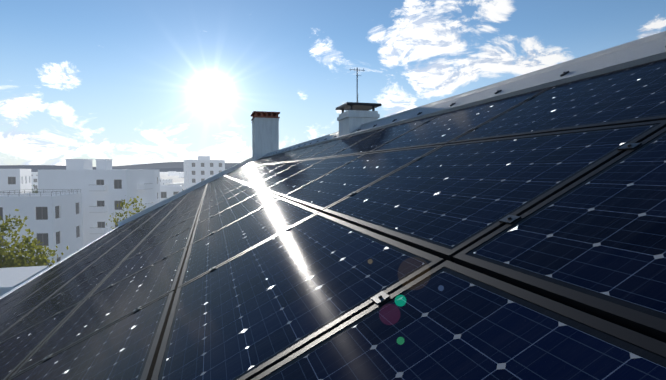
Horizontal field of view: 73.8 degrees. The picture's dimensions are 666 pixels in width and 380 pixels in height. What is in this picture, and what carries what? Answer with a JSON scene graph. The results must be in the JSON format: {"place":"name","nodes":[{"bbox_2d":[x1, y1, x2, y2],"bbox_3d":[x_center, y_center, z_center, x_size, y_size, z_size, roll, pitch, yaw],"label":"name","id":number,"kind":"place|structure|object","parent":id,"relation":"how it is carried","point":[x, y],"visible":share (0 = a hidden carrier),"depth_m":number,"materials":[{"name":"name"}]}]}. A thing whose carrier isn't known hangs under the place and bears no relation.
{"place":"outdoors","nodes":[
{"label":"outdoors","id":0,"kind":"place"},
{"bbox_2d":[0,169,31,193],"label":"apartment block","id":1,"kind":"structure","parent":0,"point":[16,180],"depth_m":87.40,"materials":[{"name":"white paint"}]},
{"bbox_2d":[0,266,48,295],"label":"flat roof","id":2,"kind":"structure","parent":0,"point":[11,278],"depth_m":14.49,"materials":[{"name":"white concrete"}]},
{"bbox_2d":[31,176,37,192],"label":"apartment block","id":3,"kind":"structure","parent":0,"point":[34,180],"depth_m":185.38,"materials":[{"name":"white paint"}]},
{"bbox_2d":[0,189,82,266],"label":"apartment wing","id":4,"kind":"structure","parent":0,"point":[53,220],"depth_m":57.66,"materials":[{"name":"white paint"}]},
{"bbox_2d":[38,159,154,246],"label":"apartment block","id":5,"kind":"structure","parent":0,"point":[104,188],"depth_m":71.48,"materials":[{"name":"white paint"}]},
{"bbox_2d":[31,171,183,189],"bbox_3d":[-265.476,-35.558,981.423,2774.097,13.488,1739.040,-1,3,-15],"label":"town blocks","id":6,"kind":"structure","parent":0,"point":[168,181],"depth_m":314.97,"materials":[{"name":"white paint"}]},
{"bbox_2d":[0,162,238,171],"bbox_3d":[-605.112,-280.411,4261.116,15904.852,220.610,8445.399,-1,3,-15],"label":"distant hills","id":7,"kind":"structure","parent":0,"point":[170,166],"depth_m":4923.77,"materials":[{"name":"grey"}]},
{"bbox_2d":[112,169,159,203],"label":"apartment block","id":8,"kind":"structure","parent":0,"point":[157,183],"depth_m":97.87,"materials":[{"name":"white paint"}]},
{"bbox_2d":[160,185,181,201],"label":"apartment block","id":9,"kind":"structure","parent":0,"point":[167,191],"depth_m":107.10,"materials":[{"name":"white paint"}]},
{"bbox_2d":[160,172,183,182],"bbox_3d":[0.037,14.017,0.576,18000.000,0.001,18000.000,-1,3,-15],"label":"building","id":10,"kind":"structure","parent":0,"point":[175,179],"depth_m":906.16,"materials":[{"name":"white paint"}]},
{"bbox_2d":[0,209,68,267],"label":"tree","id":11,"kind":"object","parent":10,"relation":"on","point":[19,260],"visible":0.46,"depth_m":26.71,"materials":[{"name":"green plant"}]},
{"bbox_2d":[106,196,145,228],"bbox_3d":[-15.145,6.447,33.476,6.392,12.288,6.993,-1,3,-15],"label":"tree","id":12,"kind":"object","parent":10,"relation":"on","point":[125,212],"visible":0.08,"depth_m":32.84,"materials":[{"name":"green plant"}]},
{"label":"house","id":13,"kind":"structure","parent":10,"relation":"on"},
{"bbox_2d":[0,224,123,298],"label":"eave flashing","id":14,"kind":"object","parent":13,"relation":"attached to","point":[27,281],"visible":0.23,"depth_m":14.73,"materials":[{"name":"silver metal"}]},
{"bbox_2d":[117,157,251,225],"bbox_3d":[-4.166,0.833,11.301,8.625,4.806,33.400,-1,3,-15],"label":"roof edge","id":15,"kind":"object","parent":13,"relation":"attached to","point":[182,193],"depth_m":26.96,"materials":[{"name":"grey metal"}]},
{"bbox_3d":[-4.197,0.825,11.292,9.226,0.078,32.800,-28,9,-13],"label":"roof deck","id":16,"kind":"object","parent":13,"relation":"on","visible":0},
{"bbox_2d":[251,111,279,161],"bbox_3d":[-3.874,-2.869,25.337,1.751,2.955,2.070,-1,3,-15],"label":"chimney","id":17,"kind":"object","parent":16,"relation":"on","point":[265,132],"visible":0.96,"depth_m":24.50,"materials":[{"name":"white painted plaster"},{"name":"terracotta"}]},
{"bbox_2d":[335,102,381,139],"bbox_3d":[0.522,-1.322,9.382,1.071,0.915,1.060,-1,3,-15],"label":"chimney","id":18,"kind":"object","parent":16,"relation":"on","point":[356,115],"visible":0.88,"depth_m":9.03,"materials":[{"name":"paint"}]},
{"bbox_2d":[350,68,364,101],"bbox_3d":[0.580,-1.945,9.776,0.435,1.484,0.102,0,3,-3],"label":"tv antenna","id":19,"kind":"object","parent":18,"relation":"on","point":[363,70],"visible":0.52,"depth_m":9.75,"materials":[{"name":"silver metal"}]},
{"bbox_2d":[261,31,665,157],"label":"ridge cap","id":20,"kind":"object","parent":16,"relation":"on","point":[651,48],"visible":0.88,"depth_m":3.93,"materials":[{"name":"grey metal"}]},
{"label":"mounting rails","id":21,"kind":"object","parent":16,"relation":"on","visible":0},
{"bbox_2d":[0,289,25,305],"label":"solar panel","id":22,"kind":"object","parent":21,"relation":"on","point":[5,300],"visible":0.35,"depth_m":9.54,"materials":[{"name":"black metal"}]},
{"bbox_2d":[0,306,36,334],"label":"solar panel","id":23,"kind":"object","parent":21,"relation":"on","point":[6,325],"visible":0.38,"depth_m":5.25,"materials":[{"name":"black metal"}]},
{"bbox_2d":[0,282,48,313],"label":"solar panel","id":24,"kind":"object","parent":21,"relation":"on","point":[8,306],"visible":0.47,"depth_m":7.95,"materials":[{"name":"black glass"}]},
{"bbox_2d":[0,271,53,301],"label":"solar panel","id":25,"kind":"object","parent":21,"relation":"on","point":[20,289],"visible":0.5,"depth_m":10.84,"materials":[{"name":"black glass"}]},
{"bbox_2d":[0,266,71,306],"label":"solar panel","id":26,"kind":"object","parent":21,"relation":"on","point":[37,285],"visible":0.58,"depth_m":9.28,"materials":[{"name":"black glass"}]},
{"bbox_2d":[0,275,76,324],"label":"solar panel","id":27,"kind":"object","parent":21,"relation":"on","point":[29,304],"visible":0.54,"depth_m":6.38,"materials":[{"name":"photovoltaic silicon cells"},{"name":"glass"},{"name":"aluminium"}]},
{"bbox_2d":[0,301,82,379],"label":"solar panel","id":28,"kind":"object","parent":21,"relation":"on","point":[17,351],"visible":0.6,"depth_m":3.49,"materials":[{"name":"photovoltaic silicon cells"},{"name":"glass"},{"name":"aluminium"}]},
{"bbox_2d":[18,260,70,288],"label":"solar panel","id":29,"kind":"object","parent":21,"relation":"on","point":[46,273],"visible":0.44,"depth_m":12.43,"materials":[{"name":"black glass"}]},
{"bbox_2d":[14,256,100,306],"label":"solar panel","id":30,"kind":"object","parent":21,"relation":"on","point":[64,277],"visible":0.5,"depth_m":7.91,"materials":[{"name":"photovoltaic silicon cells"},{"name":"glass"},{"name":"aluminium"}]},
{"bbox_2d":[0,264,118,342],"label":"solar panel","id":31,"kind":"object","parent":21,"relation":"on","point":[61,302],"visible":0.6,"depth_m":4.79,"materials":[{"name":"photovoltaic silicon cells"},{"name":"glass"},{"name":"aluminium"}]},
{"bbox_2d":[30,253,90,286],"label":"solar panel","id":32,"kind":"object","parent":21,"relation":"on","point":[62,268],"visible":0.56,"depth_m":10.92,"materials":[{"name":"black glass"}]},
{"bbox_2d":[39,251,84,275],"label":"solar panel","id":33,"kind":"object","parent":21,"relation":"on","point":[59,264],"visible":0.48,"depth_m":13.99,"materials":[{"name":"black glass"}]},
{"bbox_2d":[61,242,98,262],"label":"solar panel","id":34,"kind":"object","parent":21,"relation":"on","point":[79,252],"visible":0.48,"depth_m":15.59,"materials":[{"name":"black glass"}]},
{"bbox_2d":[58,242,106,268],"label":"solar panel","id":35,"kind":"object","parent":21,"relation":"on","point":[82,255],"visible":0.56,"depth_m":12.62,"materials":[{"name":"black glass"}]},
{"bbox_2d":[53,243,117,279],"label":"solar panel","id":36,"kind":"object","parent":21,"relation":"on","point":[87,260],"visible":0.56,"depth_m":9.54,"materials":[{"name":"black glass"}]},
{"bbox_2d":[41,244,138,303],"bbox_3d":[-3.492,1.195,6.572,1.040,0.036,1.678,-28,9,-13],"label":"solar panel","id":37,"kind":"object","parent":21,"relation":"on","point":[88,274],"visible":0.6,"depth_m":6.43,"materials":[{"name":"photovoltaic silicon cells"},{"name":"glass"},{"name":"aluminium"}]},
{"bbox_2d":[75,237,106,253],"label":"solar panel","id":38,"kind":"object","parent":21,"relation":"on","point":[92,244],"visible":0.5,"depth_m":17.46,"materials":[{"name":"black glass"}]},
{"bbox_2d":[8,291,175,379],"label":"solar panel","id":39,"kind":"object","parent":21,"relation":"on","point":[127,347],"visible":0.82,"depth_m":2.24,"materials":[{"name":"photovoltaic silicon cells"},{"name":"glass"},{"name":"aluminium"}]},
{"bbox_2d":[75,235,116,257],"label":"solar panel","id":40,"kind":"object","parent":21,"relation":"on","point":[97,245],"visible":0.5,"depth_m":14.29,"materials":[{"name":"black glass"}]},
{"bbox_2d":[8,246,188,378],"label":"solar panel","id":41,"kind":"object","parent":21,"relation":"on","point":[97,312],"visible":0.77,"depth_m":3.25,"materials":[{"name":"photovoltaic silicon cells"},{"name":"glass"},{"name":"aluminium"}]},
{"bbox_2d":[76,233,130,263],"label":"solar panel","id":42,"kind":"object","parent":21,"relation":"on","point":[105,247],"visible":0.56,"depth_m":11.16,"materials":[{"name":"black glass"}]},
{"bbox_2d":[91,229,125,247],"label":"solar panel","id":43,"kind":"object","parent":21,"relation":"on","point":[108,238],"visible":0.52,"depth_m":15.92,"materials":[{"name":"black glass"}]},
{"bbox_2d":[79,231,151,273],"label":"solar panel","id":44,"kind":"object","parent":21,"relation":"on","point":[119,250],"visible":0.67,"depth_m":8.12,"materials":[{"name":"photovoltaic silicon cells"},{"name":"glass"},{"name":"aluminium"}]},
{"bbox_2d":[95,227,137,250],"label":"solar panel","id":45,"kind":"object","parent":21,"relation":"on","point":[118,237],"visible":0.54,"depth_m":12.85,"materials":[{"name":"black glass"}]},
{"bbox_2d":[105,224,132,238],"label":"solar panel","id":46,"kind":"object","parent":21,"relation":"on","point":[119,231],"visible":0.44,"depth_m":17.44,"materials":[{"name":"black glass"}]},
{"bbox_2d":[111,220,138,234],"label":"solar panel","id":47,"kind":"object","parent":21,"relation":"on","point":[125,227],"visible":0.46,"depth_m":19.23,"materials":[{"name":"black glass"}]},
{"bbox_2d":[111,220,146,239],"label":"solar panel","id":48,"kind":"object","parent":21,"relation":"on","point":[138,225],"visible":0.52,"depth_m":14.59,"materials":[{"name":"black glass"}]},
{"bbox_2d":[105,222,159,253],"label":"solar panel","id":49,"kind":"object","parent":21,"relation":"on","point":[135,236],"visible":0.62,"depth_m":9.77,"materials":[{"name":"photovoltaic silicon cells"},{"name":"glass"},{"name":"aluminium"}]},
{"bbox_2d":[121,215,153,232],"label":"solar panel","id":50,"kind":"object","parent":21,"relation":"on","point":[137,223],"visible":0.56,"depth_m":16.18,"materials":[{"name":"black glass"}]},
{"bbox_2d":[86,226,194,298],"bbox_3d":[-2.126,0.781,5.165,1.040,0.036,1.678,-28,9,-13],"label":"solar panel","id":51,"kind":"object","parent":21,"relation":"on","point":[148,257],"visible":0.71,"depth_m":4.98,"materials":[{"name":"glass"},{"name":"silicon solar cells"},{"name":"aluminium"}]},
{"bbox_2d":[120,215,166,241],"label":"solar panel","id":52,"kind":"object","parent":21,"relation":"on","point":[146,227],"visible":0.65,"depth_m":11.41,"materials":[{"name":"black glass"}]},
{"bbox_2d":[130,211,158,226],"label":"solar panel","id":53,"kind":"object","parent":21,"relation":"on","point":[144,219],"visible":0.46,"depth_m":17.80,"materials":[{"name":"black glass"}]},
{"bbox_2d":[133,210,171,231],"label":"solar panel","id":54,"kind":"object","parent":21,"relation":"on","point":[153,220],"visible":0.62,"depth_m":13.05,"materials":[{"name":"black glass"}]},
{"bbox_2d":[142,206,175,224],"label":"solar panel","id":55,"kind":"object","parent":21,"relation":"on","point":[154,217],"visible":0.56,"depth_m":14.69,"materials":[{"name":"black glass"}]},
{"bbox_2d":[121,214,197,262],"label":"solar panel","id":56,"kind":"object","parent":21,"relation":"on","point":[147,244],"visible":0.75,"depth_m":6.67,"materials":[{"name":"glass"},{"name":"silicon solar cells"},{"name":"aluminium"}]},
{"bbox_2d":[151,202,179,217],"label":"solar panel","id":57,"kind":"object","parent":21,"relation":"on","point":[166,209],"visible":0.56,"depth_m":16.45,"materials":[{"name":"black glass"}]},
{"bbox_2d":[156,200,181,213],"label":"solar panel","id":58,"kind":"object","parent":21,"relation":"on","point":[169,206],"visible":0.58,"depth_m":18.18,"materials":[{"name":"black glass"}]},
{"bbox_2d":[142,207,199,241],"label":"solar panel","id":59,"kind":"object","parent":21,"relation":"on","point":[174,222],"visible":0.71,"depth_m":8.34,"materials":[{"name":"glass"},{"name":"silicon solar cells"},{"name":"aluminium"}]},
{"bbox_2d":[154,201,201,228],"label":"solar panel","id":60,"kind":"object","parent":21,"relation":"on","point":[179,214],"visible":0.73,"depth_m":10.00,"materials":[{"name":"black glass"}]},
{"bbox_2d":[162,197,202,220],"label":"solar panel","id":61,"kind":"object","parent":21,"relation":"on","point":[184,208],"visible":0.67,"depth_m":11.68,"materials":[{"name":"black glass"}]},
{"bbox_2d":[169,194,203,213],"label":"solar panel","id":62,"kind":"object","parent":21,"relation":"on","point":[187,203],"visible":0.65,"depth_m":13.33,"materials":[{"name":"black glass"}]},
{"bbox_2d":[174,192,204,208],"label":"solar panel","id":63,"kind":"object","parent":21,"relation":"on","point":[189,200],"visible":0.67,"depth_m":14.98,"materials":[{"name":"black glass"}]},
{"bbox_2d":[178,190,204,204],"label":"solar panel","id":64,"kind":"object","parent":21,"relation":"on","point":[191,197],"visible":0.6,"depth_m":16.56,"materials":[{"name":"black glass"}]},
{"bbox_2d":[206,177,228,188],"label":"solar panel","id":65,"kind":"object","parent":21,"relation":"on","point":[217,182],"visible":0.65,"depth_m":18.49,"materials":[{"name":"black glass"}]},
{"bbox_2d":[205,178,230,190],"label":"solar panel","id":66,"kind":"object","parent":21,"relation":"on","point":[217,184],"visible":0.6,"depth_m":16.81,"materials":[{"name":"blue glass"}]},
{"bbox_2d":[204,178,232,193],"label":"solar panel","id":67,"kind":"object","parent":21,"relation":"on","point":[218,185],"visible":0.65,"depth_m":15.21,"materials":[{"name":"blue glass"}]},
{"bbox_2d":[204,179,235,195],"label":"solar panel","id":68,"kind":"object","parent":21,"relation":"on","point":[219,187],"visible":0.75,"depth_m":13.63,"materials":[{"name":"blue glass"}]},
{"bbox_2d":[202,180,239,200],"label":"solar panel","id":69,"kind":"object","parent":21,"relation":"on","point":[220,189],"visible":0.71,"depth_m":11.92,"materials":[{"name":"blue glass"}]},
{"bbox_2d":[201,182,244,205],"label":"solar panel","id":70,"kind":"object","parent":21,"relation":"on","point":[221,193],"visible":0.77,"depth_m":10.22,"materials":[{"name":"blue glass"}]},
{"bbox_2d":[199,184,251,212],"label":"solar panel","id":71,"kind":"object","parent":21,"relation":"on","point":[220,199],"visible":0.77,"depth_m":8.57,"materials":[{"name":"glass"},{"name":"silicon solar cells"},{"name":"aluminium"}]},
{"bbox_2d":[196,186,262,224],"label":"solar panel","id":72,"kind":"object","parent":21,"relation":"on","point":[228,203],"visible":0.79,"depth_m":6.90,"materials":[{"name":"glass"},{"name":"silicon solar cells"},{"name":"aluminium"}]},
{"bbox_2d":[190,191,280,244],"bbox_3d":[-1.210,0.295,5.395,1.040,0.036,1.678,-28,9,-13],"label":"solar panel","id":73,"kind":"object","parent":21,"relation":"on","point":[227,217],"visible":0.79,"depth_m":5.22,"materials":[{"name":"glass"},{"name":"silicon solar cells"},{"name":"aluminium"}]},
{"bbox_2d":[229,166,251,177],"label":"solar panel","id":74,"kind":"object","parent":21,"relation":"on","point":[240,171],"visible":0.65,"depth_m":18.86,"materials":[{"name":"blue glass"}]},
{"bbox_2d":[230,165,257,177],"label":"solar panel","id":75,"kind":"object","parent":21,"relation":"on","point":[242,171],"visible":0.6,"depth_m":17.18,"materials":[{"name":"blue glass"}]},
{"bbox_2d":[232,165,261,179],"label":"solar panel","id":76,"kind":"object","parent":21,"relation":"on","point":[246,171],"visible":0.65,"depth_m":15.51,"materials":[{"name":"blue glass"}]},
{"bbox_2d":[177,198,318,287],"bbox_3d":[-0.760,0.367,3.757,1.040,0.036,1.678,-28,9,-13],"label":"solar panel","id":77,"kind":"object","parent":21,"relation":"on","point":[240,236],"visible":0.75,"depth_m":3.50,"materials":[{"name":"glass"},{"name":"silicon solar cells"},{"name":"aluminium"}]},
{"bbox_2d":[235,164,268,180],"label":"solar panel","id":78,"kind":"object","parent":21,"relation":"on","point":[249,172],"visible":0.69,"depth_m":13.83,"materials":[{"name":"blue glass"}]},
{"bbox_2d":[238,163,276,181],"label":"solar panel","id":79,"kind":"object","parent":21,"relation":"on","point":[253,173],"visible":0.75,"depth_m":12.13,"materials":[{"name":"blue glass"}]},
{"bbox_2d":[241,162,287,183],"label":"solar panel","id":80,"kind":"object","parent":21,"relation":"on","point":[261,173],"visible":0.77,"depth_m":10.44,"materials":[{"name":"blue glass"}]},
{"bbox_2d":[254,153,281,165],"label":"solar panel","id":81,"kind":"object","parent":21,"relation":"on","point":[267,159],"visible":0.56,"depth_m":17.31,"materials":[{"name":"blue glass"}]},
{"bbox_2d":[260,151,289,164],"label":"solar panel","id":82,"kind":"object","parent":21,"relation":"on","point":[274,158],"visible":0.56,"depth_m":15.47,"materials":[{"name":"blue glass"}]},
{"bbox_2d":[247,160,303,186],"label":"solar panel","id":83,"kind":"object","parent":21,"relation":"on","point":[270,174],"visible":0.67,"depth_m":8.81,"materials":[{"name":"glass"},{"name":"silicon solar cells"},{"name":"aluminium"}]},
{"bbox_2d":[264,148,300,164],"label":"solar panel","id":84,"kind":"object","parent":21,"relation":"on","point":[282,156],"visible":0.58,"depth_m":13.93,"materials":[{"name":"blue glass"}]},
{"bbox_2d":[254,158,325,190],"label":"solar panel","id":85,"kind":"object","parent":21,"relation":"on","point":[283,175],"visible":0.73,"depth_m":7.14,"materials":[{"name":"glass"},{"name":"silicon solar cells"},{"name":"aluminium"}]},
{"bbox_2d":[271,146,310,163],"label":"solar panel","id":86,"kind":"object","parent":21,"relation":"on","point":[290,155],"visible":0.56,"depth_m":12.35,"materials":[{"name":"blue glass"}]},
{"bbox_2d":[151,212,444,379],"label":"solar panel","id":87,"kind":"object","parent":21,"relation":"on","point":[255,311],"visible":0.85,"depth_m":1.74,"materials":[{"name":"glass"},{"name":"silicon solar cells"},{"name":"aluminium"}]},
{"bbox_2d":[279,141,329,162],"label":"solar panel","id":88,"kind":"object","parent":21,"relation":"on","point":[301,153],"visible":0.6,"depth_m":10.69,"materials":[{"name":"blue glass"}]},
{"bbox_2d":[265,153,365,198],"bbox_3d":[-0.294,-0.190,5.626,1.040,0.036,1.678,-28,9,-13],"label":"solar panel","id":89,"kind":"object","parent":21,"relation":"on","point":[283,188],"visible":0.71,"depth_m":5.46,"materials":[{"name":"glass"},{"name":"silicon solar cells"},{"name":"aluminium"}]},
{"bbox_2d":[290,136,350,161],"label":"solar panel","id":90,"kind":"object","parent":21,"relation":"on","point":[318,150],"visible":0.56,"depth_m":9.02,"materials":[{"name":"photovoltaic glass with silicon cells"},{"name":"aluminium"}]},
{"bbox_2d":[0,96,641,360],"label":"panel clamps","id":91,"kind":"object","parent":21,"relation":"attached to","point":[380,297],"visible":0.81,"depth_m":1.60,"materials":[{"name":"grey metal"}]},
{"bbox_2d":[306,127,386,159],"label":"solar panel","id":92,"kind":"object","parent":21,"relation":"on","point":[340,146],"visible":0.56,"depth_m":7.37,"materials":[{"name":"photovoltaic glass with silicon cells"},{"name":"aluminium"}]},
{"bbox_2d":[284,145,442,212],"bbox_3d":[0.156,-0.119,3.988,1.040,0.036,1.678,-28,9,-13],"label":"solar panel","id":93,"kind":"object","parent":21,"relation":"on","point":[321,194],"visible":0.71,"depth_m":3.74,"materials":[{"name":"photovoltaic glass with silicon cells"},{"name":"aluminium"}]},
{"bbox_2d":[330,113,442,156],"bbox_3d":[0.622,-0.676,5.856,1.040,0.036,1.678,-28,9,-13],"label":"solar panel","id":94,"kind":"object","parent":21,"relation":"on","point":[375,141],"visible":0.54,"depth_m":5.69,"materials":[{"name":"photovoltaic glass with silicon cells"},{"name":"aluminium"}]},
{"bbox_2d":[251,260,665,379],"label":"solar panel","id":95,"kind":"object","parent":21,"relation":"on","point":[447,320],"visible":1,"depth_m":1.00,"materials":[{"name":"photovoltaic glass with silicon cells"},{"name":"aluminium"}]},
{"bbox_2d":[369,86,551,152],"bbox_3d":[1.072,-0.604,4.219,1.040,0.036,1.678,-28,9,-13],"label":"solar panel","id":96,"kind":"object","parent":21,"relation":"on","point":[445,128],"visible":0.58,"depth_m":3.98,"materials":[{"name":"photovoltaic glass with silicon cells"},{"name":"aluminium"}]},
{"bbox_2d":[323,120,665,262],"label":"solar panel","id":97,"kind":"object","parent":21,"relation":"on","point":[445,202],"visible":0.79,"depth_m":1.94,"materials":[{"name":"photovoltaic glass with silicon cells"},{"name":"aluminium"}]},
{"bbox_2d":[448,58,665,143],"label":"solar panel","id":98,"kind":"object","parent":21,"relation":"on","point":[633,94],"visible":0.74,"depth_m":2.53,"materials":[{"name":"photovoltaic glass with silicon cells"},{"name":"aluminium"}]},
{"bbox_2d":[453,127,665,342],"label":"solar panel","id":99,"kind":"object","parent":21,"relation":"on","point":[593,243],"visible":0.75,"depth_m":1.15,"materials":[{"name":"photovoltaic glass with silicon cells"},{"name":"aluminium"}]},
{"bbox_2d":[183,156,224,188],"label":"apartment block","id":100,"kind":"structure","parent":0,"point":[201,169],"depth_m":163.29,"materials":[{"name":"white paint"}]},
{"bbox_2d":[0,0,665,166],"label":"sky","id":101,"kind":"structure","parent":0,"point":[126,82],"materials":[{"name":"blue"}]}
]}

